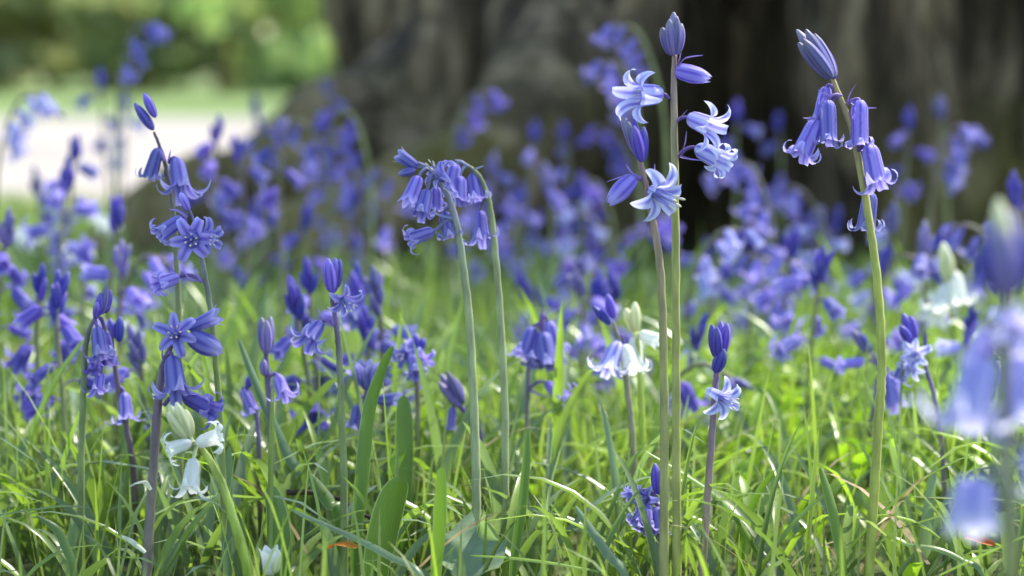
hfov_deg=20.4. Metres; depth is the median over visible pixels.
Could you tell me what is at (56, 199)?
bluebell
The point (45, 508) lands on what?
strap leaf
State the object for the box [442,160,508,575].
bluebell
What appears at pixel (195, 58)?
shrub
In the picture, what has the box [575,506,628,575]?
strap leaf
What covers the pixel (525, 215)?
bluebell
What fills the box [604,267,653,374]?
bluebell
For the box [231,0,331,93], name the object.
shrub
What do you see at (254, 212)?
bluebell
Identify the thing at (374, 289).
bluebell
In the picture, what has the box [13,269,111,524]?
bluebell
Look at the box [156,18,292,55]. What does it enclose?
shrub
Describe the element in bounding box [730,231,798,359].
bluebell
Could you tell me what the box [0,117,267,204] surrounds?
path
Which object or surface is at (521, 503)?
strap leaf
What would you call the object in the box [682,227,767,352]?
bluebell
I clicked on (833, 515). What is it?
strap leaf
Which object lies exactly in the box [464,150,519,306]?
bluebell
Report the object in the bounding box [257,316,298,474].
bluebell
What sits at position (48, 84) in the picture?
shrub
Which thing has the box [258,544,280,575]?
white bluebell
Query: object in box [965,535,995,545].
dead leaf
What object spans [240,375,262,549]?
bluebell
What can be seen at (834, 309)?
bluebell
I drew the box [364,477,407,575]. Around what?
strap leaf
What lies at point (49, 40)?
shrub
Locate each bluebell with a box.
[0,94,64,163]
[0,207,36,343]
[1,263,77,504]
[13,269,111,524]
[14,165,65,348]
[21,155,100,376]
[43,134,100,380]
[45,238,102,398]
[74,67,125,272]
[77,284,123,575]
[79,239,150,454]
[103,194,124,463]
[104,316,145,567]
[104,323,161,466]
[108,91,145,241]
[114,22,171,314]
[120,254,199,442]
[134,93,210,575]
[141,304,225,575]
[149,193,227,570]
[161,402,251,575]
[180,114,242,307]
[208,133,271,335]
[210,186,250,305]
[236,199,291,300]
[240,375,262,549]
[242,93,281,285]
[249,116,306,360]
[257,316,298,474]
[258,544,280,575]
[265,119,333,330]
[268,274,348,510]
[278,201,324,293]
[285,256,349,401]
[290,258,362,575]
[300,140,366,298]
[308,78,348,252]
[308,163,355,328]
[311,109,375,353]
[328,304,413,499]
[331,260,401,393]
[335,188,395,342]
[340,230,394,315]
[340,265,421,435]
[345,358,402,455]
[352,169,427,302]
[391,334,434,557]
[394,146,480,525]
[438,371,485,510]
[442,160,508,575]
[445,89,508,308]
[446,192,500,291]
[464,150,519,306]
[496,182,546,316]
[505,119,555,305]
[506,309,576,439]
[511,269,562,401]
[520,209,551,294]
[530,285,566,335]
[532,161,568,297]
[545,253,586,342]
[549,203,589,296]
[550,268,620,451]
[554,121,588,261]
[554,213,612,321]
[555,171,608,299]
[562,176,614,260]
[568,267,633,457]
[575,126,640,280]
[575,278,632,401]
[579,61,645,324]
[585,215,682,365]
[587,294,648,563]
[590,24,671,365]
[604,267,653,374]
[606,116,684,575]
[612,12,737,575]
[620,302,658,557]
[620,463,671,555]
[654,362,753,464]
[669,312,728,460]
[680,237,729,321]
[681,264,740,356]
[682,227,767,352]
[698,321,740,575]
[703,99,762,327]
[707,161,777,333]
[715,253,800,356]
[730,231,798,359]
[742,259,829,430]
[749,223,815,433]
[752,230,801,308]
[758,184,831,325]
[761,112,783,237]
[768,245,846,482]
[783,29,897,575]
[787,204,849,296]
[809,205,855,297]
[836,329,919,518]
[838,240,899,355]
[847,200,917,334]
[869,254,938,358]
[886,220,957,379]
[888,104,935,321]
[888,313,947,561]
[894,256,937,319]
[917,242,976,465]
[920,198,1023,575]
[926,124,990,321]
[928,223,988,295]
[933,94,948,224]
[933,303,999,383]
[961,286,999,328]
[963,275,997,323]
[984,170,1023,323]
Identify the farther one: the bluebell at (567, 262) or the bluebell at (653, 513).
the bluebell at (567, 262)
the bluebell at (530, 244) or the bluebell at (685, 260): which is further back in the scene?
the bluebell at (530, 244)
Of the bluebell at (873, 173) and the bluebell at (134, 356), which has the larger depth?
the bluebell at (134, 356)
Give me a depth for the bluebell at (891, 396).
1.62 m
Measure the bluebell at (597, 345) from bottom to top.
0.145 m
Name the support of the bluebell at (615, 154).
on the ground at (28, 567)
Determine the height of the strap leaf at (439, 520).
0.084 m
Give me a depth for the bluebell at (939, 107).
2.60 m
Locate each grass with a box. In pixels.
[0,187,572,274]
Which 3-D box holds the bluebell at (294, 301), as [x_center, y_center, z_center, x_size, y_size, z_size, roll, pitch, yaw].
[-0.112,0.071,1.560,0.046,0.157,0.054,0,4,0]
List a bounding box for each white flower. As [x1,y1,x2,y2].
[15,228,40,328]
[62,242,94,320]
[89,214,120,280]
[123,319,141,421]
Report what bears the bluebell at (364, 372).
on the ground at (28, 567)
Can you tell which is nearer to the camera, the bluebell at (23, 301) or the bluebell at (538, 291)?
the bluebell at (23, 301)
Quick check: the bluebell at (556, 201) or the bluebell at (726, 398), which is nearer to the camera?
the bluebell at (726, 398)
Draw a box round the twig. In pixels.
[286,489,370,518]
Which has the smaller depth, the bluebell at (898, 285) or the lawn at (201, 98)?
the bluebell at (898, 285)
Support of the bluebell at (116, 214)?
on the ground at (28, 567)
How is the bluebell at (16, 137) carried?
on the ground at (28, 567)
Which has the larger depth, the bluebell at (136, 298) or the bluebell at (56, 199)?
the bluebell at (56, 199)
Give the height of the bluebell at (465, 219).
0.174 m
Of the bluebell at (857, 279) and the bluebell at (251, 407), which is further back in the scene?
the bluebell at (857, 279)
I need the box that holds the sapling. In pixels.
[173,0,337,78]
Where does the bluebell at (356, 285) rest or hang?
on the ground at (28, 567)
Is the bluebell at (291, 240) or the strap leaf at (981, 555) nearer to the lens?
the strap leaf at (981, 555)
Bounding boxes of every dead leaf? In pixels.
[327,541,357,548]
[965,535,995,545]
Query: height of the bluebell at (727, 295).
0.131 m
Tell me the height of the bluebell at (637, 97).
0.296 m
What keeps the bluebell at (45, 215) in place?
on the ground at (28, 567)
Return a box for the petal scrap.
[129,480,151,490]
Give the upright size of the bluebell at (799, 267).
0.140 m
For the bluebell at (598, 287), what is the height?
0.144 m
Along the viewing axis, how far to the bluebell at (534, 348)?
1.52 m
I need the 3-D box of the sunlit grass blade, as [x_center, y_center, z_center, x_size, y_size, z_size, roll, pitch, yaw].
[-0.174,0.118,1.311,0.011,0.008,0.003,0,4,0]
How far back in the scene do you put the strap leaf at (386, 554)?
1.28 m
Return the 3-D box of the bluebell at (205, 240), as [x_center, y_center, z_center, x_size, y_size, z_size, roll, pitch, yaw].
[-0.151,0.061,1.331,0.031,0.212,0.028,-3,5,-34]
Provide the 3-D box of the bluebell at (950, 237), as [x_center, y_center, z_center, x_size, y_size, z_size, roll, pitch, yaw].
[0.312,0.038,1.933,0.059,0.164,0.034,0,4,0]
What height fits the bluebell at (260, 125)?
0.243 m
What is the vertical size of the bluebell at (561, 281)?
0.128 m
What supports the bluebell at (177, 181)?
on the ground at (28, 567)
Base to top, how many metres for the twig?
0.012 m
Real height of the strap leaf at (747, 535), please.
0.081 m
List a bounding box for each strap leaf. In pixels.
[0,505,89,515]
[36,515,77,575]
[221,446,232,575]
[238,338,314,575]
[265,486,291,575]
[290,508,423,575]
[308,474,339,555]
[351,346,393,575]
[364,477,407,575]
[395,395,412,575]
[431,467,446,575]
[471,555,598,572]
[509,429,530,575]
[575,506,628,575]
[646,451,768,575]
[736,431,775,572]
[739,470,774,575]
[819,467,846,575]
[902,543,985,575]
[939,536,1023,575]
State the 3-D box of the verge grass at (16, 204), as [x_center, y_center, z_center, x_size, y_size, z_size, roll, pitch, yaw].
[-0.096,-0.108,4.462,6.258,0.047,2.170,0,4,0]
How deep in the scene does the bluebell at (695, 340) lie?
1.70 m
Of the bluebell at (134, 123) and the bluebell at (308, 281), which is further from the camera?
the bluebell at (134, 123)
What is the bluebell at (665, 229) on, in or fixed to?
on the ground at (28, 567)
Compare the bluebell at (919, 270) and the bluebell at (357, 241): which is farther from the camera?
the bluebell at (357, 241)
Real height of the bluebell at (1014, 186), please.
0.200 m
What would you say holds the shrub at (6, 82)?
on the lawn at (201, 98)
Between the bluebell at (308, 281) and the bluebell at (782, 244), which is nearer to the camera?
the bluebell at (308, 281)
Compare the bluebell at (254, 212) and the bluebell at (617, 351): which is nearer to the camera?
the bluebell at (617, 351)
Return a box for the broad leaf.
[442,511,505,575]
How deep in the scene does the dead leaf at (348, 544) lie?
1.31 m
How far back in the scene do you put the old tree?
3.31 m
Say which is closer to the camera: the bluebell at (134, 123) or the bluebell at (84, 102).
the bluebell at (84, 102)
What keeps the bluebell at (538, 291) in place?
on the ground at (28, 567)
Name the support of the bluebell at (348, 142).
on the ground at (28, 567)
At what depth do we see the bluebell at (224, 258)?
2.37 m
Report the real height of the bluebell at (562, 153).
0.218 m
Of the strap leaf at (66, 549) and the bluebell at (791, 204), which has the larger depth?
the bluebell at (791, 204)
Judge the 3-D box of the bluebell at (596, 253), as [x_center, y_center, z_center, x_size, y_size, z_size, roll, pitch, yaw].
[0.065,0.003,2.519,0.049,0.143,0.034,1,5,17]
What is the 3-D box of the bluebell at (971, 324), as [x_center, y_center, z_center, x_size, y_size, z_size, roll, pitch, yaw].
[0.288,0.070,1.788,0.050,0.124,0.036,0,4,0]
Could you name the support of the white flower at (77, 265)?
on the ground at (28, 567)
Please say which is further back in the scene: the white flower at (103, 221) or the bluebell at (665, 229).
the white flower at (103, 221)
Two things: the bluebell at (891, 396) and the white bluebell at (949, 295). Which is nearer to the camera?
the bluebell at (891, 396)
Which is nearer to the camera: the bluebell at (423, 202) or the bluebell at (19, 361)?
the bluebell at (423, 202)
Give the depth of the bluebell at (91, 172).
2.15 m
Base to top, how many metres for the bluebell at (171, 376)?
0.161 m
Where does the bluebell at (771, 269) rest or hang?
on the ground at (28, 567)
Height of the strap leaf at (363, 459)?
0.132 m
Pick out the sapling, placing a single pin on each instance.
(312, 60)
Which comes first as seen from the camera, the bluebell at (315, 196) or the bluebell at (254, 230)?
the bluebell at (254, 230)
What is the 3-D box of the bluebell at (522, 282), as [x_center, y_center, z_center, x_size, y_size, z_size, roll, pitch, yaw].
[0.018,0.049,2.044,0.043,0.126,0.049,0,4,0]
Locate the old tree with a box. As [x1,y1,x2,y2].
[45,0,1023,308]
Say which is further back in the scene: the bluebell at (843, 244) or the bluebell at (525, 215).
the bluebell at (525, 215)
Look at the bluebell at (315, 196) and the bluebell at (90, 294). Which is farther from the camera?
the bluebell at (315, 196)
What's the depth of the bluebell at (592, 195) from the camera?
2.55 m
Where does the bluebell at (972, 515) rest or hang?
on the ground at (28, 567)
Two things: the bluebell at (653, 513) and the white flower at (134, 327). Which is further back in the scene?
the white flower at (134, 327)
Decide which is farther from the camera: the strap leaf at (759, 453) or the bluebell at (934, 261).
the bluebell at (934, 261)
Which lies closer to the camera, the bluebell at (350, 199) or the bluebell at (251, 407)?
the bluebell at (251, 407)
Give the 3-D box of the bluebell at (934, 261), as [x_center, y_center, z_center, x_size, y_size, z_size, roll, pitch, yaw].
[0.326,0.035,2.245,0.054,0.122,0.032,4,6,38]
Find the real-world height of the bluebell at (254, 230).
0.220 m
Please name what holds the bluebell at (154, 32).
on the ground at (28, 567)
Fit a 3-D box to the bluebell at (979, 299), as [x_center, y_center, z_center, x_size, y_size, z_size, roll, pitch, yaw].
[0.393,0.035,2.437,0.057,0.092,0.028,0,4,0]
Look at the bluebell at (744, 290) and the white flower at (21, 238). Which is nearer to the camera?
the bluebell at (744, 290)
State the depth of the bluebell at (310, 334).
1.35 m
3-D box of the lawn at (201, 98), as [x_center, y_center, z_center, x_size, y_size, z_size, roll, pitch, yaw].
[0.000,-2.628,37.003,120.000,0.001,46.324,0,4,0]
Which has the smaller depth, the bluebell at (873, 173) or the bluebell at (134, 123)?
the bluebell at (873, 173)
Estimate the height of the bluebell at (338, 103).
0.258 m
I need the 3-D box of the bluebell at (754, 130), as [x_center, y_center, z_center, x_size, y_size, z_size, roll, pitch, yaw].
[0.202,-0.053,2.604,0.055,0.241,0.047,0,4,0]
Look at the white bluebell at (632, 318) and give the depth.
1.49 m
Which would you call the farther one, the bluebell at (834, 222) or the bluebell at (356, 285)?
the bluebell at (834, 222)
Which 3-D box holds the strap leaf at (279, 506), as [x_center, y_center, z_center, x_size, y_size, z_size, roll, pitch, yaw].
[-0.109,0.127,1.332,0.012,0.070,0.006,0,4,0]
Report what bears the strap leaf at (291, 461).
on the ground at (28, 567)
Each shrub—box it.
[0,0,266,92]
[0,1,75,92]
[6,19,264,89]
[52,0,292,92]
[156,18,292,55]
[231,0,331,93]
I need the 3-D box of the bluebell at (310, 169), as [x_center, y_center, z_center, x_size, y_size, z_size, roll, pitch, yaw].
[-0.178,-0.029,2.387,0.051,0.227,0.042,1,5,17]
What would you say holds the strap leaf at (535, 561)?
on the ground at (28, 567)
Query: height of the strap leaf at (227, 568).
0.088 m
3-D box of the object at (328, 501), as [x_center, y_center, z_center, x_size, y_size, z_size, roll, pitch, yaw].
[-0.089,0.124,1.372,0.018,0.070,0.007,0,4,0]
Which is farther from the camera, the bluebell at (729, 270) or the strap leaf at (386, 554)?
the bluebell at (729, 270)
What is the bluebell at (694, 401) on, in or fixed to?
on the ground at (28, 567)
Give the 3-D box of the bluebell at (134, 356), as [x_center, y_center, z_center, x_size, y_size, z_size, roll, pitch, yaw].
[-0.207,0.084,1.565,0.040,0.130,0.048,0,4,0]
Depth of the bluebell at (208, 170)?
2.08 m
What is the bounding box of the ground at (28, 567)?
[0,117,1020,575]
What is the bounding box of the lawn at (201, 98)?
[0,79,292,116]
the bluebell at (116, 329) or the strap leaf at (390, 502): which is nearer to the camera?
the strap leaf at (390, 502)
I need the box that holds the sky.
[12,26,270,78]
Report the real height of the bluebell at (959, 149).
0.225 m
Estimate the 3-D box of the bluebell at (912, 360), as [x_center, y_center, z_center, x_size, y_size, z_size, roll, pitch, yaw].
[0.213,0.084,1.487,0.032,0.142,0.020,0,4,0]
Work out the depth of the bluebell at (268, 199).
2.08 m
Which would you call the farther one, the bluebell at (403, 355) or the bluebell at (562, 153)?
the bluebell at (562, 153)
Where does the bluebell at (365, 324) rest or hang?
on the ground at (28, 567)
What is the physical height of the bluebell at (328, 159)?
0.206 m
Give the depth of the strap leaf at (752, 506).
1.38 m
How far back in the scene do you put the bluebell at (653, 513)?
1.34 m
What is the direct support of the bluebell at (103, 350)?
on the ground at (28, 567)
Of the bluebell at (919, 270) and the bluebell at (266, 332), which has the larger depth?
the bluebell at (919, 270)
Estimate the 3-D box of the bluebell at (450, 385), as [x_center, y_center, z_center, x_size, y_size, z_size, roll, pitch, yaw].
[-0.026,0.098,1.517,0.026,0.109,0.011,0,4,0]
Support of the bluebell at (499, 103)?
on the ground at (28, 567)
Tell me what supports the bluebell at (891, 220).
on the ground at (28, 567)
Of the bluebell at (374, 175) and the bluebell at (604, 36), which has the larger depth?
the bluebell at (374, 175)
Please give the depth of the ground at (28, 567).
1.51 m
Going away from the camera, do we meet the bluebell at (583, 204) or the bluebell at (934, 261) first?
the bluebell at (934, 261)
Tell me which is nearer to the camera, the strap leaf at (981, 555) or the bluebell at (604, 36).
the strap leaf at (981, 555)
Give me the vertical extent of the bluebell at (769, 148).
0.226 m
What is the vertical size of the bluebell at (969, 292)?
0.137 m
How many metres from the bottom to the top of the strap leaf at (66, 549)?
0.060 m
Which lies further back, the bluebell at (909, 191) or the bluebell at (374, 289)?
the bluebell at (909, 191)
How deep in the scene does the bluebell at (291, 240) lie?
2.24 m
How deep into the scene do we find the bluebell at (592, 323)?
1.92 m
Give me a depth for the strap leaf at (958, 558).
1.29 m
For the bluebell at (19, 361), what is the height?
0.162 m
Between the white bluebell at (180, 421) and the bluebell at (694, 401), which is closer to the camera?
the white bluebell at (180, 421)
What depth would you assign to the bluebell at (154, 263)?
1.78 m
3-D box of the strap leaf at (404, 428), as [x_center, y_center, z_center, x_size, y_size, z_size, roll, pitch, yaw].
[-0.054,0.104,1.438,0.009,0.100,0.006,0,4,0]
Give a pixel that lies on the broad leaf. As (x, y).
(473, 545)
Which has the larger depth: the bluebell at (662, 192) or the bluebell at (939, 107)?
the bluebell at (939, 107)
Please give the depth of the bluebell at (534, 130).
2.67 m
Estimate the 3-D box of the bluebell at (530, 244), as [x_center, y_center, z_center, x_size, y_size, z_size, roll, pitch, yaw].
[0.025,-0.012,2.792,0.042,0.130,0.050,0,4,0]
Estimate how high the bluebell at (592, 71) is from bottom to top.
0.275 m

